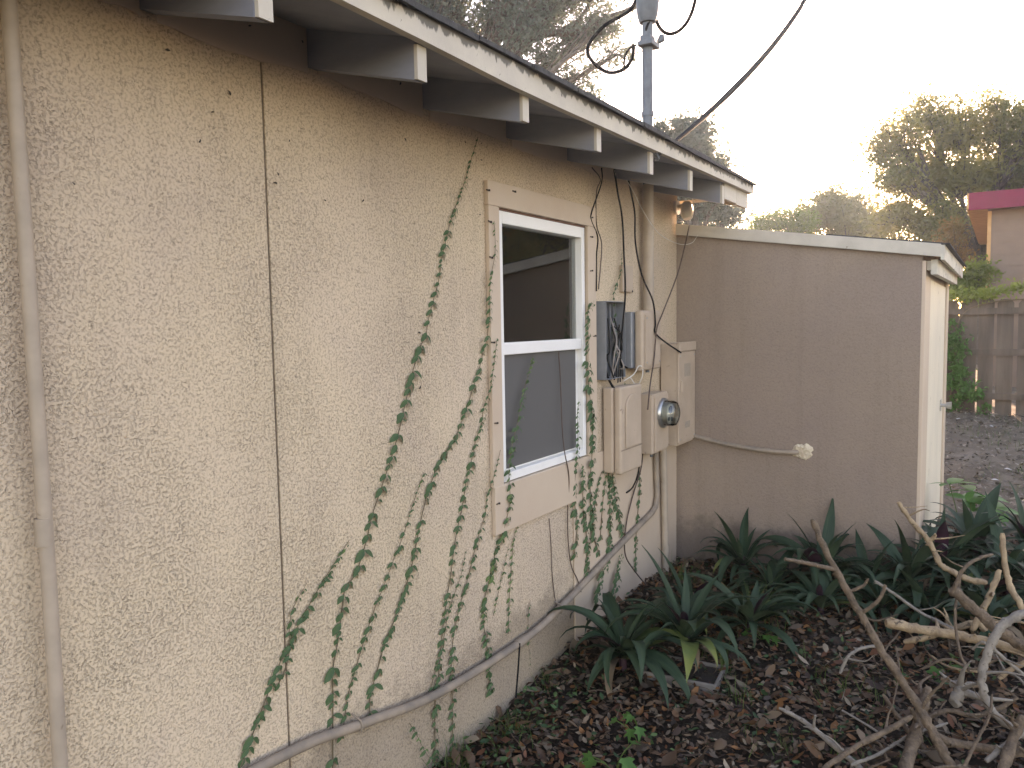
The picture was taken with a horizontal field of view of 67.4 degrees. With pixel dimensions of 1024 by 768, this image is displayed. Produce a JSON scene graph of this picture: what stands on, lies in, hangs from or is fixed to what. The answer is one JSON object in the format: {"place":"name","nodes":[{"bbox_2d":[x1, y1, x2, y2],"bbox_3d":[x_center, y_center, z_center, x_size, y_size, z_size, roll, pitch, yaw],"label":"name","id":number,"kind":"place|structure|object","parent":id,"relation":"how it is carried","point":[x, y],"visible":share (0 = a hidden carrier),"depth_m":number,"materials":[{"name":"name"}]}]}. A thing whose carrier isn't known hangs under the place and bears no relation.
{"place":"outdoors","nodes":[
{"label":"outdoors","id":0,"kind":"place"},
{"bbox_2d":[424,365,1023,767],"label":"ground","id":1,"kind":"structure","parent":0,"point":[724,731],"depth_m":3.36,"materials":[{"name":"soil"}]},
{"bbox_2d":[0,0,756,767],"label":"house","id":2,"kind":"structure","parent":1,"relation":"on","point":[242,210],"depth_m":2.25,"materials":[{"name":"paint"}]},
{"bbox_2d":[0,0,68,767],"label":"vertical conduit","id":3,"kind":"object","parent":2,"relation":"attached to","point":[44,533],"visible":1,"depth_m":1.62,"materials":[{"name":"metal"}]},
{"bbox_2d":[274,583,306,691],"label":"climbing vine","id":4,"kind":"object","parent":2,"relation":"attached to","point":[287,658],"visible":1,"depth_m":2.27,"materials":[{"name":"green plant"}]},
{"bbox_2d":[238,541,348,767],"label":"climbing vine","id":5,"kind":"object","parent":2,"relation":"attached to","point":[260,715],"visible":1,"depth_m":2.24,"materials":[{"name":"green plant"}]},
{"bbox_2d":[337,473,426,742],"bbox_3d":[-0.438,0.736,2.630,0.026,0.798,0.484,2,5,32],"label":"climbing vine","id":6,"kind":"object","parent":2,"relation":"attached to","point":[362,641],"visible":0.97,"depth_m":2.57,"materials":[{"name":"green plant"}]},
{"bbox_2d":[324,139,478,767],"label":"climbing vine","id":7,"kind":"object","parent":2,"relation":"attached to","point":[337,627],"visible":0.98,"depth_m":2.57,"materials":[{"name":"green plant"}]},
{"bbox_2d":[365,222,497,715],"bbox_3d":[-0.284,0.239,2.841,0.047,1.739,0.824,2,5,33],"label":"climbing vine","id":8,"kind":"object","parent":2,"relation":"attached to","point":[413,551],"visible":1,"depth_m":2.79,"materials":[{"name":"green plant"}]},
{"bbox_2d":[428,552,466,691],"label":"climbing vine","id":9,"kind":"object","parent":2,"relation":"attached to","point":[437,661],"visible":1,"depth_m":2.93,"materials":[{"name":"green plant"}]},
{"bbox_2d":[247,452,659,767],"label":"long low conduit","id":10,"kind":"object","parent":2,"relation":"attached to","point":[358,725],"visible":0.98,"depth_m":2.91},
{"bbox_2d":[431,339,498,761],"bbox_3d":[-0.184,0.618,3.014,0.037,1.585,0.480,2,6,35],"label":"climbing vine","id":11,"kind":"object","parent":2,"relation":"attached to","point":[451,553],"visible":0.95,"depth_m":2.95,"materials":[{"name":"green plant"}]},
{"bbox_2d":[446,450,500,754],"bbox_3d":[-0.153,0.859,3.075,0.037,1.150,0.377,2,6,35],"label":"climbing vine","id":12,"kind":"object","parent":2,"relation":"attached to","point":[453,629],"visible":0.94,"depth_m":2.98,"materials":[{"name":"green plant"}]},
{"bbox_2d":[480,357,536,697],"bbox_3d":[-0.004,0.587,3.281,0.052,1.402,0.463,2,5,32],"label":"climbing vine","id":13,"kind":"object","parent":2,"relation":"attached to","point":[490,577],"visible":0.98,"depth_m":3.21,"materials":[{"name":"green plant"}]},
{"bbox_2d":[506,527,518,633],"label":"climbing vine","id":14,"kind":"object","parent":2,"relation":"attached to","point":[510,582],"visible":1,"depth_m":3.31,"materials":[{"name":"green plant"}]},
{"bbox_2d":[499,208,585,481],"bbox_3d":[0.132,-0.185,3.538,0.066,1.151,0.791,2,5,32],"label":"window","id":15,"kind":"structure","parent":2,"relation":"in","point":[542,262],"depth_m":3.53,"materials":[{"name":"white plastic"}]},
{"bbox_2d":[558,352,581,591],"bbox_3d":[0.285,0.447,3.736,0.033,1.212,0.176,2,5,32],"label":"hanging cable","id":16,"kind":"object","parent":2,"relation":"attached to","point":[567,466],"depth_m":3.66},
{"bbox_2d":[570,402,581,560],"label":"climbing vine","id":17,"kind":"object","parent":2,"relation":"attached to","point":[574,514],"visible":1,"depth_m":3.78,"materials":[{"name":"green plant"}]},
{"bbox_2d":[578,466,591,577],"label":"climbing vine","id":18,"kind":"object","parent":2,"relation":"attached to","point":[582,505],"visible":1,"depth_m":3.87,"materials":[{"name":"green plant"}]},
{"bbox_2d":[582,302,596,534],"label":"climbing vine","id":19,"kind":"object","parent":2,"relation":"attached to","point":[592,427],"visible":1,"depth_m":3.88,"materials":[{"name":"green plant"}]},
{"bbox_2d":[590,168,602,290],"bbox_3d":[0.425,-0.781,3.873,0.016,0.624,0.126,2,6,35],"label":"hanging cable","id":20,"kind":"object","parent":2,"relation":"hanging from","point":[594,226],"visible":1,"depth_m":3.89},
{"bbox_2d":[590,471,603,557],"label":"climbing vine","id":21,"kind":"object","parent":2,"relation":"attached to","point":[595,549],"visible":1,"depth_m":3.98,"materials":[{"name":"green plant"}]},
{"bbox_2d":[593,560,610,604],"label":"climbing vine","id":22,"kind":"object","parent":2,"relation":"attached to","point":[598,589],"visible":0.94,"depth_m":3.98,"materials":[{"name":"green plant"}]},
{"bbox_2d":[606,473,614,553],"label":"climbing vine","id":23,"kind":"object","parent":2,"relation":"attached to","point":[609,539],"visible":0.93,"depth_m":4.11,"materials":[{"name":"green plant"}]},
{"bbox_2d":[596,301,625,382],"bbox_3d":[0.533,-0.218,4.042,0.077,0.431,0.240,2,5,32],"label":"junction enclosure","id":24,"kind":"object","parent":2,"relation":"attached to","point":[608,362],"visible":0.98,"depth_m":4.04,"materials":[{"name":"metal"}]},
{"bbox_2d":[610,473,624,537],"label":"climbing vine","id":25,"kind":"object","parent":2,"relation":"attached to","point":[619,527],"visible":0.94,"depth_m":4.20,"materials":[{"name":"green plant"}]},
{"bbox_2d":[614,169,627,368],"bbox_3d":[0.588,-0.603,4.093,0.050,1.050,0.152,1,5,23],"label":"hanging cable","id":26,"kind":"object","parent":2,"relation":"hanging from","point":[626,367],"visible":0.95,"depth_m":4.09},
{"bbox_2d":[603,383,641,474],"bbox_3d":[0.601,0.236,4.129,0.108,0.463,0.290,2,5,32],"label":"network box","id":27,"kind":"object","parent":2,"relation":"attached to","point":[622,425],"visible":1,"depth_m":4.03,"materials":[{"name":"beige paint"}]},
{"bbox_2d":[620,265,632,291],"bbox_3d":[0.632,-0.579,4.231,0.024,0.146,0.140,2,5,32],"label":"cover plate","id":28,"kind":"object","parent":2,"relation":"attached to","point":[629,278],"visible":0.8,"depth_m":4.22,"materials":[{"name":"beige paint"}]},
{"bbox_2d":[624,454,646,585],"bbox_3d":[0.692,0.762,4.362,0.038,0.846,0.242,3,6,40],"label":"hanging cable","id":29,"kind":"object","parent":2,"relation":"hanging from","point":[627,520],"visible":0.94,"depth_m":4.36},
{"bbox_2d":[625,310,660,371],"bbox_3d":[0.741,-0.239,4.333,0.114,0.348,0.305,2,5,32],"label":"telephone box","id":30,"kind":"object","parent":2,"relation":"attached to","point":[639,337],"visible":0.93,"depth_m":4.23,"materials":[{"name":"beige paint"}]},
{"bbox_2d":[636,0,664,310],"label":"service mast","id":31,"kind":"object","parent":2,"relation":"attached to","point":[647,12],"visible":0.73,"depth_m":4.31,"materials":[{"name":"metal"}]},
{"bbox_2d":[586,0,635,74],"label":"drip loop","id":32,"kind":"object","parent":31,"relation":"attached to","point":[597,32],"visible":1,"depth_m":4.34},
{"bbox_2d":[656,0,696,35],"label":"drip loop","id":33,"kind":"object","parent":31,"relation":"attached to","point":[679,30],"visible":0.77,"depth_m":4.34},
{"bbox_2d":[628,181,681,352],"bbox_3d":[0.829,-0.653,4.347,0.060,0.985,0.585,3,6,42],"label":"hanging cable","id":34,"kind":"object","parent":2,"relation":"hanging from","point":[659,337],"visible":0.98,"depth_m":4.18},
{"bbox_2d":[641,391,679,456],"bbox_3d":[0.860,0.237,4.458,0.192,0.375,0.240,2,5,32],"label":"meter socket","id":35,"kind":"object","parent":2,"relation":"attached to","point":[657,418],"visible":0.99,"depth_m":4.40,"materials":[{"name":"beige paint"}]},
{"bbox_2d":[660,449,669,571],"bbox_3d":[0.943,0.769,4.747,0.048,0.906,0.085,2,5,32],"label":"ground conduit","id":36,"kind":"object","parent":2,"relation":"attached to","point":[664,505],"visible":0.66,"depth_m":4.73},
{"bbox_2d":[661,341,695,445],"bbox_3d":[1.043,0.053,4.794,0.130,0.632,0.302,2,5,32],"label":"electric panel","id":37,"kind":"object","parent":2,"relation":"attached to","point":[677,376],"visible":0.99,"depth_m":4.69,"materials":[{"name":"beige paint"}]},
{"bbox_2d":[677,350,694,443],"bbox_3d":[1.081,0.076,4.768,0.012,0.560,0.292,2,5,32],"label":"cabinet door","id":38,"kind":"structure","parent":37,"relation":"in","point":[685,399],"depth_m":4.75,"materials":[{"name":"beige paint"}]},
{"bbox_2d":[673,200,692,219],"bbox_3d":[1.071,-1.088,4.803,0.090,0.132,0.148,-4,6,-37],"label":"floodlight","id":39,"kind":"object","parent":2,"relation":"attached to","point":[685,208],"visible":1,"depth_m":4.76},
{"bbox_2d":[647,225,689,409],"bbox_3d":[0.906,-0.424,4.471,0.035,1.070,0.816,1,5,29],"label":"hanging cable","id":40,"kind":"object","parent":39,"relation":"hanging from","point":[661,317],"visible":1,"depth_m":4.34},
{"bbox_2d":[654,0,806,161],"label":"service drop","id":41,"kind":"object","parent":2,"relation":"attached to","point":[736,85],"visible":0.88,"depth_m":4.94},
{"bbox_2d":[439,668,604,767],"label":"leaf litter","id":42,"kind":"object","parent":1,"relation":"on","point":[504,758],"visible":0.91,"depth_m":3.13,"materials":[{"name":"brown plant"}]},
{"bbox_2d":[415,0,641,100],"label":"live oak","id":43,"kind":"object","parent":1,"relation":"on","point":[519,28],"visible":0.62,"depth_m":13.33,"materials":[{"name":"green plant"}]},
{"bbox_2d":[580,740,639,767],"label":"seedling","id":44,"kind":"object","parent":1,"relation":"on","point":[627,762],"visible":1,"depth_m":2.77,"materials":[{"name":"green plant"}]},
{"bbox_2d":[547,592,698,708],"bbox_3d":[0.540,1.179,3.556,0.708,0.426,0.718,2,5,32],"label":"strap leaf plant","id":45,"kind":"object","parent":1,"relation":"on","point":[626,642],"visible":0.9,"depth_m":3.49,"materials":[{"name":"plant"}]},
{"bbox_2d":[608,711,645,743],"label":"seedling","id":46,"kind":"object","parent":1,"relation":"on","point":[638,731],"visible":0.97,"depth_m":2.93,"materials":[{"name":"green plant"}]},
{"bbox_2d":[643,655,725,695],"bbox_3d":[0.792,1.349,3.542,0.340,0.080,0.220,1,5,26],"label":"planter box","id":47,"kind":"object","parent":1,"relation":"on","point":[710,675],"visible":0.19,"depth_m":3.49,"materials":[{"name":"plastic"}]},
{"bbox_2d":[604,544,761,682],"bbox_3d":[0.831,1.069,3.598,0.666,0.587,0.714,2,5,32],"label":"strap leaf plant","id":48,"kind":"object","parent":47,"relation":"in","point":[688,614],"visible":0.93,"depth_m":3.55,"materials":[{"name":"plant"}]},
{"bbox_2d":[646,547,737,634],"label":"strap leaf plant","id":49,"kind":"object","parent":1,"relation":"on","point":[679,587],"visible":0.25,"depth_m":4.10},
{"bbox_2d":[638,106,755,228],"bbox_3d":[4.052,-3.074,17.064,2.618,6.270,1.985,-3,5,-20],"label":"background tree","id":50,"kind":"object","parent":1,"relation":"on","point":[697,138],"visible":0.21,"depth_m":16.82,"materials":[{"name":"plant"}]},
{"bbox_2d":[434,522,1023,767],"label":"leaf litter","id":51,"kind":"object","parent":1,"relation":"on","point":[748,740],"visible":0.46,"depth_m":3.24,"materials":[{"name":"plant"}]},
{"bbox_2d":[779,707,862,767],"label":"cut branch","id":52,"kind":"object","parent":51,"relation":"on","point":[835,745],"visible":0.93,"depth_m":2.86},
{"bbox_2d":[850,722,959,765],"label":"cut branch","id":53,"kind":"object","parent":52,"relation":"on","point":[879,753],"visible":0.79,"depth_m":2.75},
{"bbox_2d":[898,674,932,767],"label":"cut branch","id":54,"kind":"object","parent":53,"relation":"on","point":[913,741],"visible":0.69,"depth_m":2.73,"materials":[{"name":"brown plant"}]},
{"bbox_2d":[839,645,875,673],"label":"cut branch","id":55,"kind":"object","parent":51,"relation":"on","point":[846,659],"visible":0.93,"depth_m":3.25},
{"bbox_2d":[821,702,912,767],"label":"cut branch","id":56,"kind":"object","parent":51,"relation":"on","point":[868,739],"visible":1,"depth_m":2.69,"materials":[{"name":"brown plant"}]},
{"bbox_2d":[882,693,935,765],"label":"cut branch","id":57,"kind":"object","parent":51,"relation":"on","point":[898,717],"visible":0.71,"depth_m":2.94,"materials":[{"name":"brown plant"}]},
{"bbox_2d":[903,607,999,643],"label":"cut branch","id":58,"kind":"object","parent":51,"relation":"on","point":[960,626],"visible":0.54,"depth_m":3.46,"materials":[{"name":"brown wood"}]},
{"bbox_2d":[874,580,953,628],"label":"cut branch","id":59,"kind":"object","parent":58,"relation":"on","point":[919,611],"visible":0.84,"depth_m":3.51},
{"bbox_2d":[884,617,1023,654],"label":"cut branch","id":60,"kind":"object","parent":58,"relation":"on","point":[936,630],"visible":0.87,"depth_m":3.29,"materials":[{"name":"brown wood"}]},
{"bbox_2d":[970,569,1001,630],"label":"cut branch","id":61,"kind":"object","parent":58,"relation":"on","point":[989,596],"visible":0.88,"depth_m":3.37,"materials":[{"name":"brown wood"}]},
{"bbox_2d":[922,645,1003,677],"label":"cut branch","id":62,"kind":"object","parent":51,"relation":"on","point":[930,664],"visible":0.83,"depth_m":3.12,"materials":[{"name":"brown plant"}]},
{"bbox_2d":[953,580,969,671],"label":"cut branch","id":63,"kind":"object","parent":62,"relation":"on","point":[956,630],"visible":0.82,"depth_m":3.21,"materials":[{"name":"brown plant"}]},
{"bbox_2d":[942,553,993,592],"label":"cut branch","id":64,"kind":"object","parent":63,"relation":"on","point":[960,574],"visible":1,"depth_m":3.10,"materials":[{"name":"brown plant"}]},
{"bbox_2d":[927,697,1017,728],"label":"cut branch","id":65,"kind":"object","parent":51,"relation":"on","point":[939,712],"visible":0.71,"depth_m":2.92,"materials":[{"name":"brown plant"}]},
{"bbox_2d":[939,661,1012,707],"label":"cut branch","id":66,"kind":"object","parent":65,"relation":"on","point":[961,691],"visible":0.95,"depth_m":2.94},
{"bbox_2d":[928,731,1023,758],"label":"cut branch","id":67,"kind":"object","parent":51,"relation":"on","point":[959,743],"visible":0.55,"depth_m":2.76,"materials":[{"name":"brown plant"}]},
{"bbox_2d":[972,609,1023,738],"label":"cut branch","id":68,"kind":"object","parent":67,"relation":"on","point":[1000,627],"visible":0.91,"depth_m":2.83,"materials":[{"name":"wood"}]},
{"bbox_2d":[962,682,994,765],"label":"cut branch","id":69,"kind":"object","parent":51,"relation":"on","point":[972,749],"visible":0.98,"depth_m":2.69,"materials":[{"name":"brown plant"}]},
{"bbox_2d":[939,491,1023,603],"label":"strap leaf plant","id":70,"kind":"object","parent":51,"relation":"on","point":[1016,554],"visible":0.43,"depth_m":4.08,"materials":[{"name":"plant"}]},
{"bbox_2d":[991,533,1023,623],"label":"cut branch","id":71,"kind":"object","parent":51,"relation":"on","point":[1010,588],"visible":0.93,"depth_m":3.16,"materials":[{"name":"brown wood"}]},
{"bbox_2d":[948,587,1023,651],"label":"cut branch","id":72,"kind":"object","parent":71,"relation":"on","point":[984,617],"visible":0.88,"depth_m":3.15,"materials":[{"name":"brown plant"}]},
{"bbox_2d":[997,650,1023,679],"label":"cut branch","id":73,"kind":"object","parent":72,"relation":"on","point":[1008,669],"visible":0.69,"depth_m":3.09,"materials":[{"name":"brown wood"}]},
{"bbox_2d":[694,507,799,599],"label":"strap leaf plant","id":74,"kind":"object","parent":1,"relation":"on","point":[735,548],"visible":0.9,"depth_m":4.56,"materials":[{"name":"plant"}]},
{"bbox_2d":[680,573,826,660],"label":"strap leaf plant","id":75,"kind":"object","parent":1,"relation":"on","point":[753,611],"visible":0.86,"depth_m":3.82,"materials":[{"name":"plant"}]},
{"bbox_2d":[726,550,829,619],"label":"strap leaf plant","id":76,"kind":"object","parent":1,"relation":"on","point":[772,570],"visible":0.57,"depth_m":4.30,"materials":[{"name":"plant"}]},
{"bbox_2d":[745,201,823,233],"bbox_3d":[8.825,-3.323,25.225,2.660,5.302,1.913,-1,5,-1],"label":"tree","id":77,"kind":"object","parent":1,"relation":"on","point":[797,221],"visible":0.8,"depth_m":24.78,"materials":[{"name":"green plant"}]},
{"bbox_2d":[747,498,877,608],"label":"strap leaf plant","id":78,"kind":"object","parent":1,"relation":"on","point":[811,551],"visible":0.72,"depth_m":4.27,"materials":[{"name":"plant"}]},
{"bbox_2d":[760,561,876,631],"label":"strap leaf plant","id":79,"kind":"object","parent":1,"relation":"on","point":[809,591],"visible":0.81,"depth_m":4.01,"materials":[{"name":"plant"}]},
{"bbox_2d":[675,224,966,581],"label":"shed","id":80,"kind":"structure","parent":1,"relation":"on","point":[831,349],"depth_m":4.56,"materials":[{"name":"paint"}]},
{"bbox_2d":[694,434,812,459],"bbox_3d":[1.442,0.377,4.747,0.802,0.136,0.068,2,5,32],"label":"shed conduit","id":81,"kind":"object","parent":80,"relation":"attached to","point":[802,451],"visible":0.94,"depth_m":4.63,"materials":[{"name":"beige plastic"}]},
{"bbox_2d":[925,280,951,532],"bbox_3d":[2.872,0.196,5.180,0.110,1.735,1.550,2,5,32],"label":"door","id":82,"kind":"structure","parent":80,"relation":"in","point":[937,298],"depth_m":5.17,"materials":[{"name":"paint"}]},
{"bbox_2d":[788,171,892,237],"bbox_3d":[11.848,-4.147,27.267,3.027,6.513,4.447,6,8,56],"label":"oak","id":83,"kind":"object","parent":1,"relation":"on","point":[840,212],"visible":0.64,"depth_m":26.51,"materials":[{"name":"green plant"}]},
{"bbox_2d":[807,530,931,615],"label":"strap leaf plant","id":84,"kind":"object","parent":1,"relation":"on","point":[860,550],"visible":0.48,"depth_m":4.20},
{"bbox_2d":[784,519,955,764],"bbox_3d":[1.335,0.949,2.849,0.595,0.817,0.204,2,5,32],"label":"cut branch","id":85,"kind":"object","parent":1,"relation":"on","point":[941,747],"visible":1,"depth_m":2.87,"materials":[{"name":"brown plant"}]},
{"bbox_2d":[831,571,953,649],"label":"strap leaf plant","id":86,"kind":"object","parent":1,"relation":"on","point":[871,590],"visible":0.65,"depth_m":3.97,"materials":[{"name":"plant"}]},
{"bbox_2d":[838,519,977,612],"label":"strap leaf plant","id":87,"kind":"object","parent":1,"relation":"on","point":[923,553],"visible":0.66,"depth_m":4.08,"materials":[{"name":"plant"}]},
{"bbox_2d":[876,569,975,645],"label":"strap leaf plant","id":88,"kind":"object","parent":1,"relation":"on","point":[924,603],"visible":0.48,"depth_m":3.86,"materials":[{"name":"plant"}]},
{"bbox_2d":[844,81,1023,364],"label":"live oak","id":89,"kind":"object","parent":1,"relation":"on","point":[922,179],"visible":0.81,"depth_m":19.74,"materials":[{"name":"green plant"}]},
{"bbox_2d":[880,507,1003,591],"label":"strap leaf plant","id":90,"kind":"object","parent":1,"relation":"on","point":[971,532],"visible":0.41,"depth_m":4.10,"materials":[{"name":"plant"}]},
{"bbox_2d":[897,501,987,584],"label":"cut branch","id":91,"kind":"object","parent":1,"relation":"on","point":[935,554],"visible":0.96,"depth_m":3.68,"materials":[{"name":"brown wood"}]},
{"bbox_2d":[921,652,973,681],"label":"seedling","id":92,"kind":"object","parent":1,"relation":"on","point":[934,669],"visible":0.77,"depth_m":3.39,"materials":[{"name":"green plant"}]},
{"bbox_2d":[931,215,978,300],"bbox_3d":[10.020,-1.960,17.707,1.629,3.741,1.028,-2,5,-8],"label":"tree","id":93,"kind":"object","parent":1,"relation":"on","point":[953,229],"visible":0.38,"depth_m":17.42,"materials":[{"name":"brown plant"}]},
{"bbox_2d":[916,483,1023,575],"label":"strap leaf plant","id":94,"kind":"object","parent":1,"relation":"on","point":[964,520],"visible":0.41,"depth_m":4.30,"materials":[{"name":"plant"}]},
{"bbox_2d":[924,556,1023,621],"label":"strap leaf plant","id":95,"kind":"object","parent":1,"relation":"on","point":[1001,586],"visible":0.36,"depth_m":3.86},
{"bbox_2d":[930,478,1018,558],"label":"broad leaf weed","id":96,"kind":"object","parent":1,"relation":"on","point":[971,498],"visible":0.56,"depth_m":4.64,"materials":[{"name":"green plant"}]},
{"bbox_2d":[948,254,1005,377],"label":"bush","id":97,"kind":"object","parent":1,"relation":"on","point":[977,276],"visible":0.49,"depth_m":13.08,"materials":[{"name":"green plant"}]},
{"bbox_2d":[931,571,1023,663],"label":"strap leaf plant","id":98,"kind":"object","parent":1,"relation":"on","point":[978,598],"visible":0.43,"depth_m":3.62,"materials":[{"name":"plant"}]},
{"bbox_2d":[943,410,1023,536],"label":"leaf litter","id":99,"kind":"object","parent":1,"relation":"on","point":[979,423],"visible":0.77,"depth_m":7.71,"materials":[{"name":"plant"}]},
{"bbox_2d":[946,298,1023,416],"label":"wooden fence","id":100,"kind":"object","parent":1,"relation":"on","point":[1004,352],"visible":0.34,"depth_m":9.75,"materials":[{"name":"wood"}]},
{"bbox_2d":[946,277,1023,415],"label":"fence vine","id":101,"kind":"object","parent":100,"relation":"attached to","point":[956,367],"visible":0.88,"depth_m":9.80,"materials":[{"name":"green plant"}]},
{"bbox_2d":[961,646,1023,674],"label":"cut branch","id":102,"kind":"object","parent":1,"relation":"on","point":[1004,658],"visible":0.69,"depth_m":2.97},
{"bbox_2d":[967,188,1023,387],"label":"neighbour building","id":103,"kind":"structure","parent":1,"relation":"on","point":[997,219],"depth_m":13.33,"materials":[{"name":"beige"}]},
{"bbox_2d":[976,545,1023,631],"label":"strap leaf plant","id":104,"kind":"object","parent":1,"relation":"on","point":[1019,566],"visible":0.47,"depth_m":3.80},
{"bbox_2d":[983,481,1023,585],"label":"strap leaf plant","id":105,"kind":"object","parent":1,"relation":"on","point":[1017,525],"visible":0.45,"depth_m":4.31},
{"bbox_2d":[465,0,1023,308],"label":"sky","id":106,"kind":"structure","parent":0,"point":[794,120],"materials":[{"name":"white"}]},
{"bbox_2d":[984,729,1023,762],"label":"cut branch","id":107,"kind":"object","parent":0,"point":[995,753],"visible":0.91,"depth_m":2.66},
{"bbox_2d":[988,712,1023,767],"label":"cut branch","id":108,"kind":"object","parent":107,"relation":"on","point":[1007,753],"visible":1,"depth_m":2.65,"materials":[{"name":"brown plant"}]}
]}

